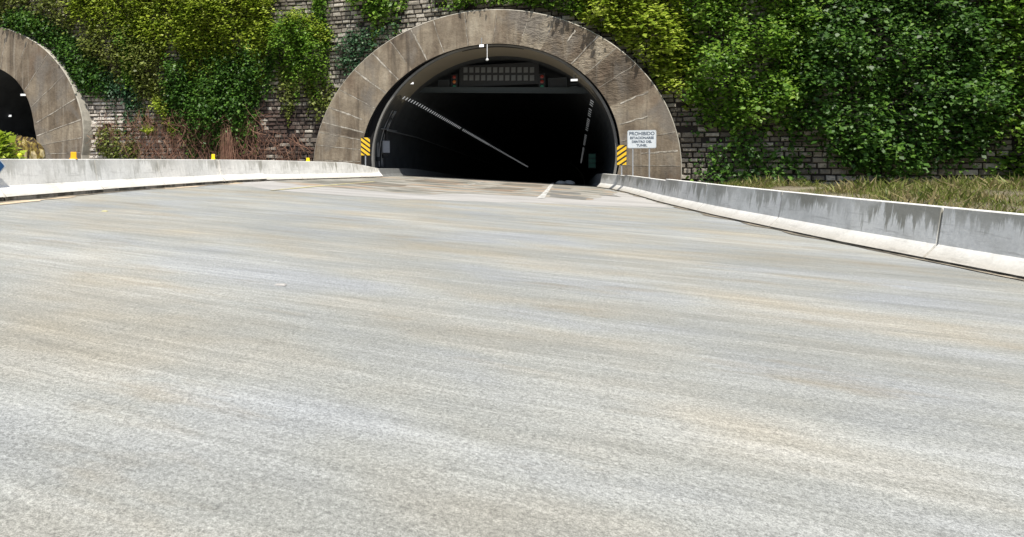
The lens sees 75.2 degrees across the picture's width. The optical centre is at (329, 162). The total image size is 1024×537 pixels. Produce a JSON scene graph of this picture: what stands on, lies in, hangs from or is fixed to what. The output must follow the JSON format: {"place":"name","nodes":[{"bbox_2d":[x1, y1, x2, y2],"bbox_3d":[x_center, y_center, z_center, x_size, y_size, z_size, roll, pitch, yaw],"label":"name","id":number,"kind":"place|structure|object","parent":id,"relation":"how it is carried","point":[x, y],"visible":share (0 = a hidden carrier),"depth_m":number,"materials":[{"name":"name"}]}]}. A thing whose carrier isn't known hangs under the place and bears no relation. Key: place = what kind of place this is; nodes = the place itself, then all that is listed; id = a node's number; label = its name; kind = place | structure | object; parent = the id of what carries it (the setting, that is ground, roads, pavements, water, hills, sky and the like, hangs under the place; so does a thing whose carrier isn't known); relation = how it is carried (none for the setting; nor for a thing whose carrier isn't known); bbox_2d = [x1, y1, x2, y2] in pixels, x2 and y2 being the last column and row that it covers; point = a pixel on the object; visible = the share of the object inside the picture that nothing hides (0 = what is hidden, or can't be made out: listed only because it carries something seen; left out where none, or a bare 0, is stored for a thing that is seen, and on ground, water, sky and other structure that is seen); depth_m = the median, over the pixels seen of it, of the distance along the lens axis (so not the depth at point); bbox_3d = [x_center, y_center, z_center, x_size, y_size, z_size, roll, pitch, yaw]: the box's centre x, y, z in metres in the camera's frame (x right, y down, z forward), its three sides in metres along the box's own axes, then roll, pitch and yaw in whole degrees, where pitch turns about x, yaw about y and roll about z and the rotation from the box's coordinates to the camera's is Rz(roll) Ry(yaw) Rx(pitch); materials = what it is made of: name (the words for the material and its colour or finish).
{"place":"outdoors","nodes":[
{"label":"outdoors","id":0,"kind":"place"},
{"bbox_2d":[361,137,369,165],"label":"hazard marker","id":1,"kind":"object","parent":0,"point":[365,146],"visible":0.96,"depth_m":40.51,"materials":[{"name":"black paint"}]},
{"bbox_2d":[407,175,595,186],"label":"tunnel road","id":2,"kind":"structure","parent":0,"point":[502,181],"depth_m":42.60,"materials":[{"name":"grey asphalt"}]},
{"bbox_2d":[564,180,574,183],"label":"pale lump","id":3,"kind":"object","parent":2,"relation":"on","point":[569,182],"visible":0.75,"depth_m":44.13,"materials":[{"name":"grey"}]},
{"bbox_2d":[0,182,1023,536],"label":"road","id":4,"kind":"structure","parent":0,"point":[176,362],"depth_m":4.17,"materials":[{"name":"grey asphalt"}]},
{"bbox_2d":[0,190,4,200],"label":"concrete barrier","id":5,"kind":"object","parent":4,"relation":"on","point":[2,196],"visible":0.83,"depth_m":13.90,"materials":[{"name":"grey concrete"}]},
{"bbox_2d":[0,160,5,172],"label":"blue plate","id":6,"kind":"object","parent":5,"relation":"attached to","point":[2,166],"visible":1,"depth_m":14.01,"materials":[{"name":"blue metal"}]},
{"bbox_2d":[0,196,75,204],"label":"sand drift","id":7,"kind":"object","parent":4,"relation":"on","point":[20,201],"visible":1,"depth_m":14.28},
{"bbox_2d":[0,159,102,200],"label":"concrete barrier","id":8,"kind":"object","parent":4,"relation":"on","point":[22,179],"visible":0.94,"depth_m":15.55,"materials":[{"name":"grey concrete"}]},
{"bbox_2d":[70,152,77,158],"bbox_3d":[-6.824,-0.200,16.836,0.188,0.190,0.090,0,0,-14],"label":"barrier reflector","id":9,"kind":"object","parent":8,"relation":"on","point":[73,155],"visible":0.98,"depth_m":16.82,"materials":[{"name":"yellow plastic"}]},
{"bbox_2d":[94,159,164,191],"bbox_3d":[-6.197,0.406,19.184,0.791,1.059,3.248,0,0,16],"label":"concrete barrier","id":10,"kind":"object","parent":4,"relation":"on","point":[113,175],"visible":0.84,"depth_m":18.96,"materials":[{"name":"grey concrete"}]},
{"bbox_2d":[164,185,206,188],"bbox_3d":[-4.766,0.815,21.817,0.336,0.025,4.009,0,0,18],"label":"sand drift","id":11,"kind":"object","parent":4,"relation":"on","point":[183,187],"visible":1,"depth_m":21.16,"materials":[{"name":"beige sand"}]},
{"bbox_2d":[0,177,372,202],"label":"gutter dirt","id":12,"kind":"structure","parent":4,"relation":"on","point":[140,189],"depth_m":18.17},
{"bbox_2d":[157,159,223,187],"bbox_3d":[-5.106,0.393,22.798,0.766,1.056,4.231,0,0,17],"label":"concrete barrier","id":13,"kind":"object","parent":4,"relation":"on","point":[180,172],"visible":0.88,"depth_m":22.47,"materials":[{"name":"grey concrete"}]},
{"bbox_2d":[218,160,266,182],"bbox_3d":[-3.793,0.387,26.535,0.823,1.042,3.670,0,0,21],"label":"concrete barrier","id":14,"kind":"object","parent":4,"relation":"on","point":[234,171],"visible":0.89,"depth_m":26.35,"materials":[{"name":"grey concrete"}]},
{"bbox_2d":[275,283,286,285],"bbox_3d":[-0.514,1.271,6.627,0.120,0.013,0.090,0,0,11],"label":"road stud","id":15,"kind":"object","parent":4,"relation":"on","point":[281,284],"visible":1,"depth_m":6.60,"materials":[{"name":"white plastic"}]},
{"bbox_2d":[262,160,302,180],"bbox_3d":[-2.417,0.399,29.621,0.798,1.055,3.064,0,0,30],"label":"concrete barrier","id":16,"kind":"object","parent":4,"relation":"on","point":[276,170],"visible":0.81,"depth_m":29.50,"materials":[{"name":"grey concrete"}]},
{"bbox_2d":[298,161,340,179],"bbox_3d":[-0.667,0.429,32.615,0.769,1.052,3.805,0,0,30],"label":"concrete barrier","id":17,"kind":"object","parent":4,"relation":"on","point":[312,170],"visible":0.85,"depth_m":32.36,"materials":[{"name":"grey concrete"}]},
{"bbox_2d":[336,162,361,178],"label":"concrete barrier","id":18,"kind":"object","parent":4,"relation":"on","point":[346,170],"visible":0.81,"depth_m":35.20,"materials":[{"name":"grey concrete"}]},
{"bbox_2d":[357,164,382,177],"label":"concrete barrier","id":19,"kind":"object","parent":4,"relation":"on","point":[364,171],"visible":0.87,"depth_m":37.65,"materials":[{"name":"grey concrete"}]},
{"bbox_2d":[273,176,616,199],"bbox_3d":[6.899,1.161,32.200,14.472,0.695,19.225,0,0,21],"label":"road apron","id":20,"kind":"object","parent":4,"relation":"on","point":[591,193],"visible":0.78,"depth_m":29.77,"materials":[{"name":"grey asphalt"}]},
{"bbox_2d":[276,181,374,189],"bbox_3d":[0.100,0.940,27.052,0.246,0.007,11.503,0,0,22],"label":"edge marking","id":21,"kind":"object","parent":20,"relation":"on","point":[322,185],"visible":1,"depth_m":26.30,"materials":[{"name":"yellow paint"}]},
{"bbox_2d":[334,181,408,186],"bbox_3d":[2.110,0.983,29.857,3.385,0.163,4.360,0,0,30],"label":"road patch","id":22,"kind":"object","parent":20,"relation":"on","point":[370,183],"visible":1,"depth_m":29.62,"materials":[{"name":"grey asphalt"}]},
{"bbox_2d":[406,179,467,184],"bbox_3d":[6.133,1.059,35.918,3.155,0.152,5.000,0,0,21],"label":"road patch","id":23,"kind":"object","parent":20,"relation":"on","point":[441,181],"visible":0.88,"depth_m":35.79,"materials":[{"name":"grey asphalt"}]},
{"bbox_2d":[439,184,487,191],"bbox_3d":[6.622,1.175,30.417,1.314,0.063,10.500,0,0,21],"label":"road patch","id":24,"kind":"object","parent":20,"relation":"on","point":[468,188],"visible":1,"depth_m":29.10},
{"bbox_2d":[485,186,524,191],"bbox_3d":[8.510,1.255,30.808,1.743,0.089,4.673,0,0,26],"label":"road patch","id":25,"kind":"object","parent":20,"relation":"on","point":[500,188],"visible":0.89,"depth_m":30.66,"materials":[{"name":"grey asphalt"}]},
{"bbox_2d":[500,183,543,186],"bbox_3d":[11.265,1.271,36.820,2.320,0.111,3.600,0,0,21],"label":"road patch","id":26,"kind":"object","parent":20,"relation":"on","point":[533,185],"visible":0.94,"depth_m":36.63,"materials":[{"name":"grey asphalt"}]},
{"bbox_2d":[537,184,552,197],"bbox_3d":[10.988,1.341,31.832,0.285,0.006,16.502,0,0,21],"label":"lane marking","id":27,"kind":"object","parent":20,"relation":"on","point":[544,193],"visible":1,"depth_m":28.74,"materials":[{"name":"paint"}]},
{"bbox_2d":[549,190,579,193],"bbox_3d":[11.118,1.387,29.796,1.465,0.070,2.400,0,0,21],"label":"road patch","id":28,"kind":"object","parent":20,"relation":"on","point":[564,192],"visible":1,"depth_m":29.84,"materials":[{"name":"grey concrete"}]},
{"bbox_2d":[549,194,587,198],"bbox_3d":[9.973,1.396,26.325,1.584,0.076,2.900,0,0,21],"label":"road patch","id":29,"kind":"object","parent":20,"relation":"on","point":[562,196],"visible":1,"depth_m":26.01,"materials":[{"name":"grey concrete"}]},
{"bbox_2d":[228,179,671,207],"bbox_3d":[5.631,1.182,27.926,16.350,0.785,16.861,0,0,21],"label":"road band","id":30,"kind":"object","parent":4,"relation":"on","point":[625,199],"visible":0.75,"depth_m":23.24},
{"bbox_2d":[313,9,681,186],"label":"road tunnel","id":31,"kind":"structure","parent":4,"relation":"on","point":[541,137],"depth_m":42.66,"materials":[{"name":"concrete"}]},
{"bbox_2d":[381,130,389,157],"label":"wall cabinet","id":32,"kind":"object","parent":31,"relation":"attached to","point":[385,146],"depth_m":44.91,"materials":[{"name":"grey metal"}]},
{"bbox_2d":[383,141,388,151],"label":"door","id":33,"kind":"structure","parent":32,"relation":"in","point":[385,143],"depth_m":44.85,"materials":[{"name":"grey paint"}]},
{"bbox_2d":[419,87,588,93],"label":"gantry beam","id":34,"kind":"structure","parent":31,"relation":"attached to","point":[554,90],"depth_m":44.25,"materials":[{"name":"grey metal"}]},
{"bbox_2d":[451,74,457,86],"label":"lane signal","id":35,"kind":"object","parent":34,"relation":"attached to","point":[454,80],"visible":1,"depth_m":45.70,"materials":[{"name":"paint"}]},
{"bbox_2d":[459,62,538,86],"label":"message board","id":36,"kind":"object","parent":34,"relation":"attached to","point":[510,74],"visible":0.97,"depth_m":44.73,"materials":[{"name":"metal"}]},
{"bbox_2d":[539,73,545,86],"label":"lane signal","id":37,"kind":"object","parent":34,"relation":"attached to","point":[542,79],"visible":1,"depth_m":43.52,"materials":[{"name":"paint"}]},
{"bbox_2d":[548,77,566,86],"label":"control panel","id":38,"kind":"object","parent":34,"relation":"attached to","point":[557,82],"visible":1,"depth_m":43.31,"materials":[{"name":"paint"}]},
{"bbox_2d":[570,79,577,86],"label":"flood lamp","id":39,"kind":"object","parent":31,"relation":"attached to","point":[573,80],"visible":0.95,"depth_m":40.09,"materials":[{"name":"metal"}]},
{"bbox_2d":[588,153,603,167],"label":"green sign","id":40,"kind":"object","parent":31,"relation":"attached to","point":[592,161],"visible":1,"depth_m":55.42,"materials":[{"name":"metal"}]},
{"bbox_2d":[597,174,624,190],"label":"concrete barrier","id":41,"kind":"object","parent":4,"relation":"on","point":[612,181],"visible":0.77,"depth_m":36.45,"materials":[{"name":"grey concrete"}]},
{"bbox_2d":[617,145,626,174],"bbox_3d":[16.216,0.285,35.125,0.500,2.570,0.062,0,0,17],"label":"hazard marker","id":42,"kind":"object","parent":4,"relation":"on","point":[621,155],"visible":0.96,"depth_m":35.10,"materials":[{"name":"black paint"}]},
{"bbox_2d":[619,175,643,194],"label":"concrete barrier","id":43,"kind":"object","parent":4,"relation":"on","point":[632,184],"visible":0.73,"depth_m":32.10,"materials":[{"name":"grey concrete"}]},
{"bbox_2d":[636,177,665,200],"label":"concrete barrier","id":44,"kind":"object","parent":4,"relation":"on","point":[652,188],"visible":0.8,"depth_m":27.36,"materials":[{"name":"grey concrete"}]},
{"bbox_2d":[658,179,711,210],"bbox_3d":[12.931,1.167,22.921,0.770,1.060,4.796,0,0,14],"label":"concrete barrier","id":45,"kind":"object","parent":4,"relation":"on","point":[690,195],"visible":0.86,"depth_m":22.57,"materials":[{"name":"grey concrete"}]},
{"bbox_2d":[697,183,782,226],"bbox_3d":[11.856,1.202,18.202,0.823,1.070,4.830,0,0,11],"label":"concrete barrier","id":46,"kind":"object","parent":4,"relation":"on","point":[758,206],"visible":0.87,"depth_m":17.67,"materials":[{"name":"grey concrete"}]},
{"bbox_2d":[597,187,1023,279],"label":"gutter dirt","id":47,"kind":"structure","parent":4,"relation":"on","point":[839,242],"depth_m":13.43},
{"bbox_2d":[770,191,947,258],"bbox_3d":[11.022,1.250,13.393,0.840,1.083,4.881,0,0,8],"label":"concrete barrier","id":48,"kind":"object","parent":4,"relation":"on","point":[908,229],"visible":0.91,"depth_m":12.65,"materials":[{"name":"grey concrete"}]},
{"bbox_2d":[925,207,1023,278],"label":"concrete barrier","id":49,"kind":"object","parent":4,"relation":"on","point":[987,240],"visible":0.95,"depth_m":10.12,"materials":[{"name":"grey concrete"}]},
{"bbox_2d":[715,173,1023,212],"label":"verge","id":50,"kind":"structure","parent":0,"point":[786,188],"depth_m":25.77,"materials":[{"name":"plant"}]},
{"bbox_2d":[627,130,655,177],"bbox_3d":[16.271,-0.095,32.976,1.360,3.230,0.078,0,0,18],"label":"no parking sign","id":51,"kind":"object","parent":50,"relation":"on","point":[641,138],"visible":1,"depth_m":32.94,"materials":[{"name":"metal"}]},
{"bbox_2d":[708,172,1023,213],"bbox_3d":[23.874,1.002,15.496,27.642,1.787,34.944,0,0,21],"label":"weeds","id":52,"kind":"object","parent":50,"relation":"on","point":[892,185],"visible":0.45,"depth_m":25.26,"materials":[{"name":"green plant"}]},
{"bbox_2d":[748,0,1023,182],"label":"bush","id":53,"kind":"object","parent":50,"relation":"on","point":[873,145],"visible":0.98,"depth_m":31.12,"materials":[{"name":"green plant"}]},
{"bbox_2d":[971,0,1023,180],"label":"bush","id":54,"kind":"object","parent":50,"relation":"on","point":[1017,33],"visible":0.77,"depth_m":29.64,"materials":[{"name":"green plant"}]},
{"label":"side road","id":55,"kind":"structure","parent":0,"visible":0},
{"bbox_2d":[0,130,26,158],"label":"bush","id":56,"kind":"object","parent":55,"relation":"on","point":[7,151],"visible":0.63,"depth_m":19.30,"materials":[{"name":"green plant"}]},
{"bbox_2d":[2,135,45,158],"bbox_3d":[-10.943,0.844,22.521,2.149,3.630,1.418,0,0,21],"label":"mossy rock","id":57,"kind":"object","parent":55,"relation":"on","point":[33,147],"visible":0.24,"depth_m":22.13,"materials":[{"name":"beige stone"}]},
{"bbox_2d":[0,27,92,158],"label":"road tunnel","id":58,"kind":"structure","parent":55,"relation":"on","point":[49,112],"depth_m":48.26,"materials":[{"name":"concrete"}]},
{"bbox_2d":[92,125,142,158],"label":"bush","id":59,"kind":"object","parent":55,"relation":"on","point":[110,155],"visible":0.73,"depth_m":46.76,"materials":[{"name":"green plant"}]},
{"bbox_2d":[218,127,237,159],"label":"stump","id":60,"kind":"object","parent":55,"relation":"on","point":[227,151],"visible":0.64,"depth_m":44.37,"materials":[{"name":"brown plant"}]},
{"label":"ground","id":61,"kind":"structure","parent":0,"visible":0},
{"bbox_2d":[0,0,1023,185],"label":"retaining wall","id":62,"kind":"structure","parent":61,"relation":"on","point":[416,13],"depth_m":37.63,"materials":[{"name":"stone"}]},
{"bbox_2d":[0,0,82,36],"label":"climbing vine","id":63,"kind":"object","parent":62,"relation":"attached to","point":[42,6],"visible":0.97,"depth_m":48.20,"materials":[{"name":"green plant"}]},
{"bbox_2d":[0,5,117,107],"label":"climbing vine","id":64,"kind":"object","parent":62,"relation":"attached to","point":[83,76],"visible":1,"depth_m":47.85,"materials":[{"name":"green plant"}]},
{"bbox_2d":[87,111,147,154],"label":"dry creeper","id":65,"kind":"object","parent":62,"relation":"attached to","point":[112,132],"visible":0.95,"depth_m":46.66,"materials":[{"name":"brown plant"}]},
{"bbox_2d":[60,0,182,78],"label":"climbing vine","id":66,"kind":"object","parent":62,"relation":"attached to","point":[143,15],"visible":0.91,"depth_m":46.41,"materials":[{"name":"green plant"}]},
{"bbox_2d":[97,67,146,141],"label":"climbing vine","id":67,"kind":"object","parent":62,"relation":"attached to","point":[127,105],"visible":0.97,"depth_m":46.79,"materials":[{"name":"green plant"}]},
{"bbox_2d":[74,12,172,134],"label":"climbing vine","id":68,"kind":"object","parent":62,"relation":"attached to","point":[140,86],"visible":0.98,"depth_m":46.39,"materials":[{"name":"green plant"}]},
{"bbox_2d":[111,20,141,106],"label":"climbing vine","id":69,"kind":"object","parent":62,"relation":"attached to","point":[129,79],"visible":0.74,"depth_m":46.51,"materials":[{"name":"green plant"}]},
{"bbox_2d":[137,123,154,138],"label":"fern","id":70,"kind":"object","parent":62,"relation":"attached to","point":[148,131],"visible":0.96,"depth_m":46.06,"materials":[{"name":"green plant"}]},
{"bbox_2d":[148,76,179,148],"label":"climbing vine","id":71,"kind":"object","parent":62,"relation":"attached to","point":[156,106],"visible":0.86,"depth_m":45.94,"materials":[{"name":"green plant"}]},
{"bbox_2d":[121,108,227,158],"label":"dry creeper","id":72,"kind":"object","parent":62,"relation":"attached to","point":[198,151],"visible":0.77,"depth_m":45.77,"materials":[{"name":"brown plant"}]},
{"bbox_2d":[153,29,279,159],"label":"climbing vine","id":73,"kind":"object","parent":62,"relation":"attached to","point":[174,97],"visible":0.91,"depth_m":44.99,"materials":[{"name":"green plant"}]},
{"bbox_2d":[167,0,279,95],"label":"climbing vine","id":74,"kind":"object","parent":62,"relation":"attached to","point":[190,14],"visible":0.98,"depth_m":44.70,"materials":[{"name":"green plant"}]},
{"bbox_2d":[192,29,267,88],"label":"climbing vine","id":75,"kind":"object","parent":62,"relation":"attached to","point":[214,49],"visible":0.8,"depth_m":44.97,"materials":[{"name":"green plant"}]},
{"bbox_2d":[206,103,277,159],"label":"dry creeper","id":76,"kind":"object","parent":62,"relation":"attached to","point":[246,150],"visible":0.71,"depth_m":44.69,"materials":[{"name":"brown plant"}]},
{"bbox_2d":[249,129,312,160],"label":"dry creeper","id":77,"kind":"object","parent":62,"relation":"attached to","point":[292,153],"visible":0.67,"depth_m":44.16,"materials":[{"name":"brown plant"}]},
{"bbox_2d":[275,77,314,103],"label":"climbing vine","id":78,"kind":"object","parent":62,"relation":"attached to","point":[293,90],"visible":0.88,"depth_m":44.17,"materials":[{"name":"green plant"}]},
{"bbox_2d":[264,5,337,106],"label":"climbing vine","id":79,"kind":"object","parent":62,"relation":"attached to","point":[292,39],"visible":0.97,"depth_m":43.77,"materials":[{"name":"green plant"}]},
{"bbox_2d":[269,63,336,127],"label":"climbing vine","id":80,"kind":"object","parent":62,"relation":"attached to","point":[288,92],"visible":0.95,"depth_m":44.11,"materials":[{"name":"green plant"}]},
{"bbox_2d":[276,7,334,47],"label":"climbing vine","id":81,"kind":"object","parent":62,"relation":"attached to","point":[305,22],"visible":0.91,"depth_m":43.70,"materials":[{"name":"green plant"}]},
{"bbox_2d":[308,0,331,49],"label":"climbing vine","id":82,"kind":"object","parent":62,"relation":"attached to","point":[317,7],"visible":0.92,"depth_m":43.91,"materials":[{"name":"green plant"}]},
{"bbox_2d":[330,15,408,75],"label":"climbing vine","id":83,"kind":"object","parent":62,"relation":"attached to","point":[345,59],"visible":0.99,"depth_m":42.92,"materials":[{"name":"green plant"}]},
{"bbox_2d":[343,0,407,48],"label":"climbing vine","id":84,"kind":"object","parent":62,"relation":"attached to","point":[372,7],"visible":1,"depth_m":42.22,"materials":[{"name":"green plant"}]},
{"bbox_2d":[428,0,538,10],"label":"climbing vine","id":85,"kind":"object","parent":62,"relation":"attached to","point":[472,2],"visible":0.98,"depth_m":39.80,"materials":[{"name":"green plant"}]},
{"bbox_2d":[515,0,591,19],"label":"bush","id":86,"kind":"object","parent":62,"relation":"attached to","point":[553,3],"visible":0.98,"depth_m":38.05,"materials":[{"name":"green plant"}]},
{"bbox_2d":[567,0,637,51],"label":"bush","id":87,"kind":"object","parent":62,"relation":"attached to","point":[611,10],"visible":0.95,"depth_m":36.95,"materials":[{"name":"green plant"}]},
{"bbox_2d":[613,0,707,110],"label":"bush","id":88,"kind":"object","parent":62,"relation":"attached to","point":[659,26],"visible":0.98,"depth_m":35.78,"materials":[{"name":"green plant"}]},
{"bbox_2d":[680,104,815,185],"bbox_3d":[22.784,-0.460,34.390,6.458,5.687,1.448,0,0,21],"label":"climbing vine","id":89,"kind":"object","parent":62,"relation":"attached to","point":[750,152],"visible":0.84,"depth_m":34.47,"materials":[{"name":"green plant"}]},
{"bbox_2d":[669,0,837,150],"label":"bush","id":90,"kind":"object","parent":62,"relation":"attached to","point":[743,89],"visible":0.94,"depth_m":34.04,"materials":[{"name":"green plant"}]}
]}

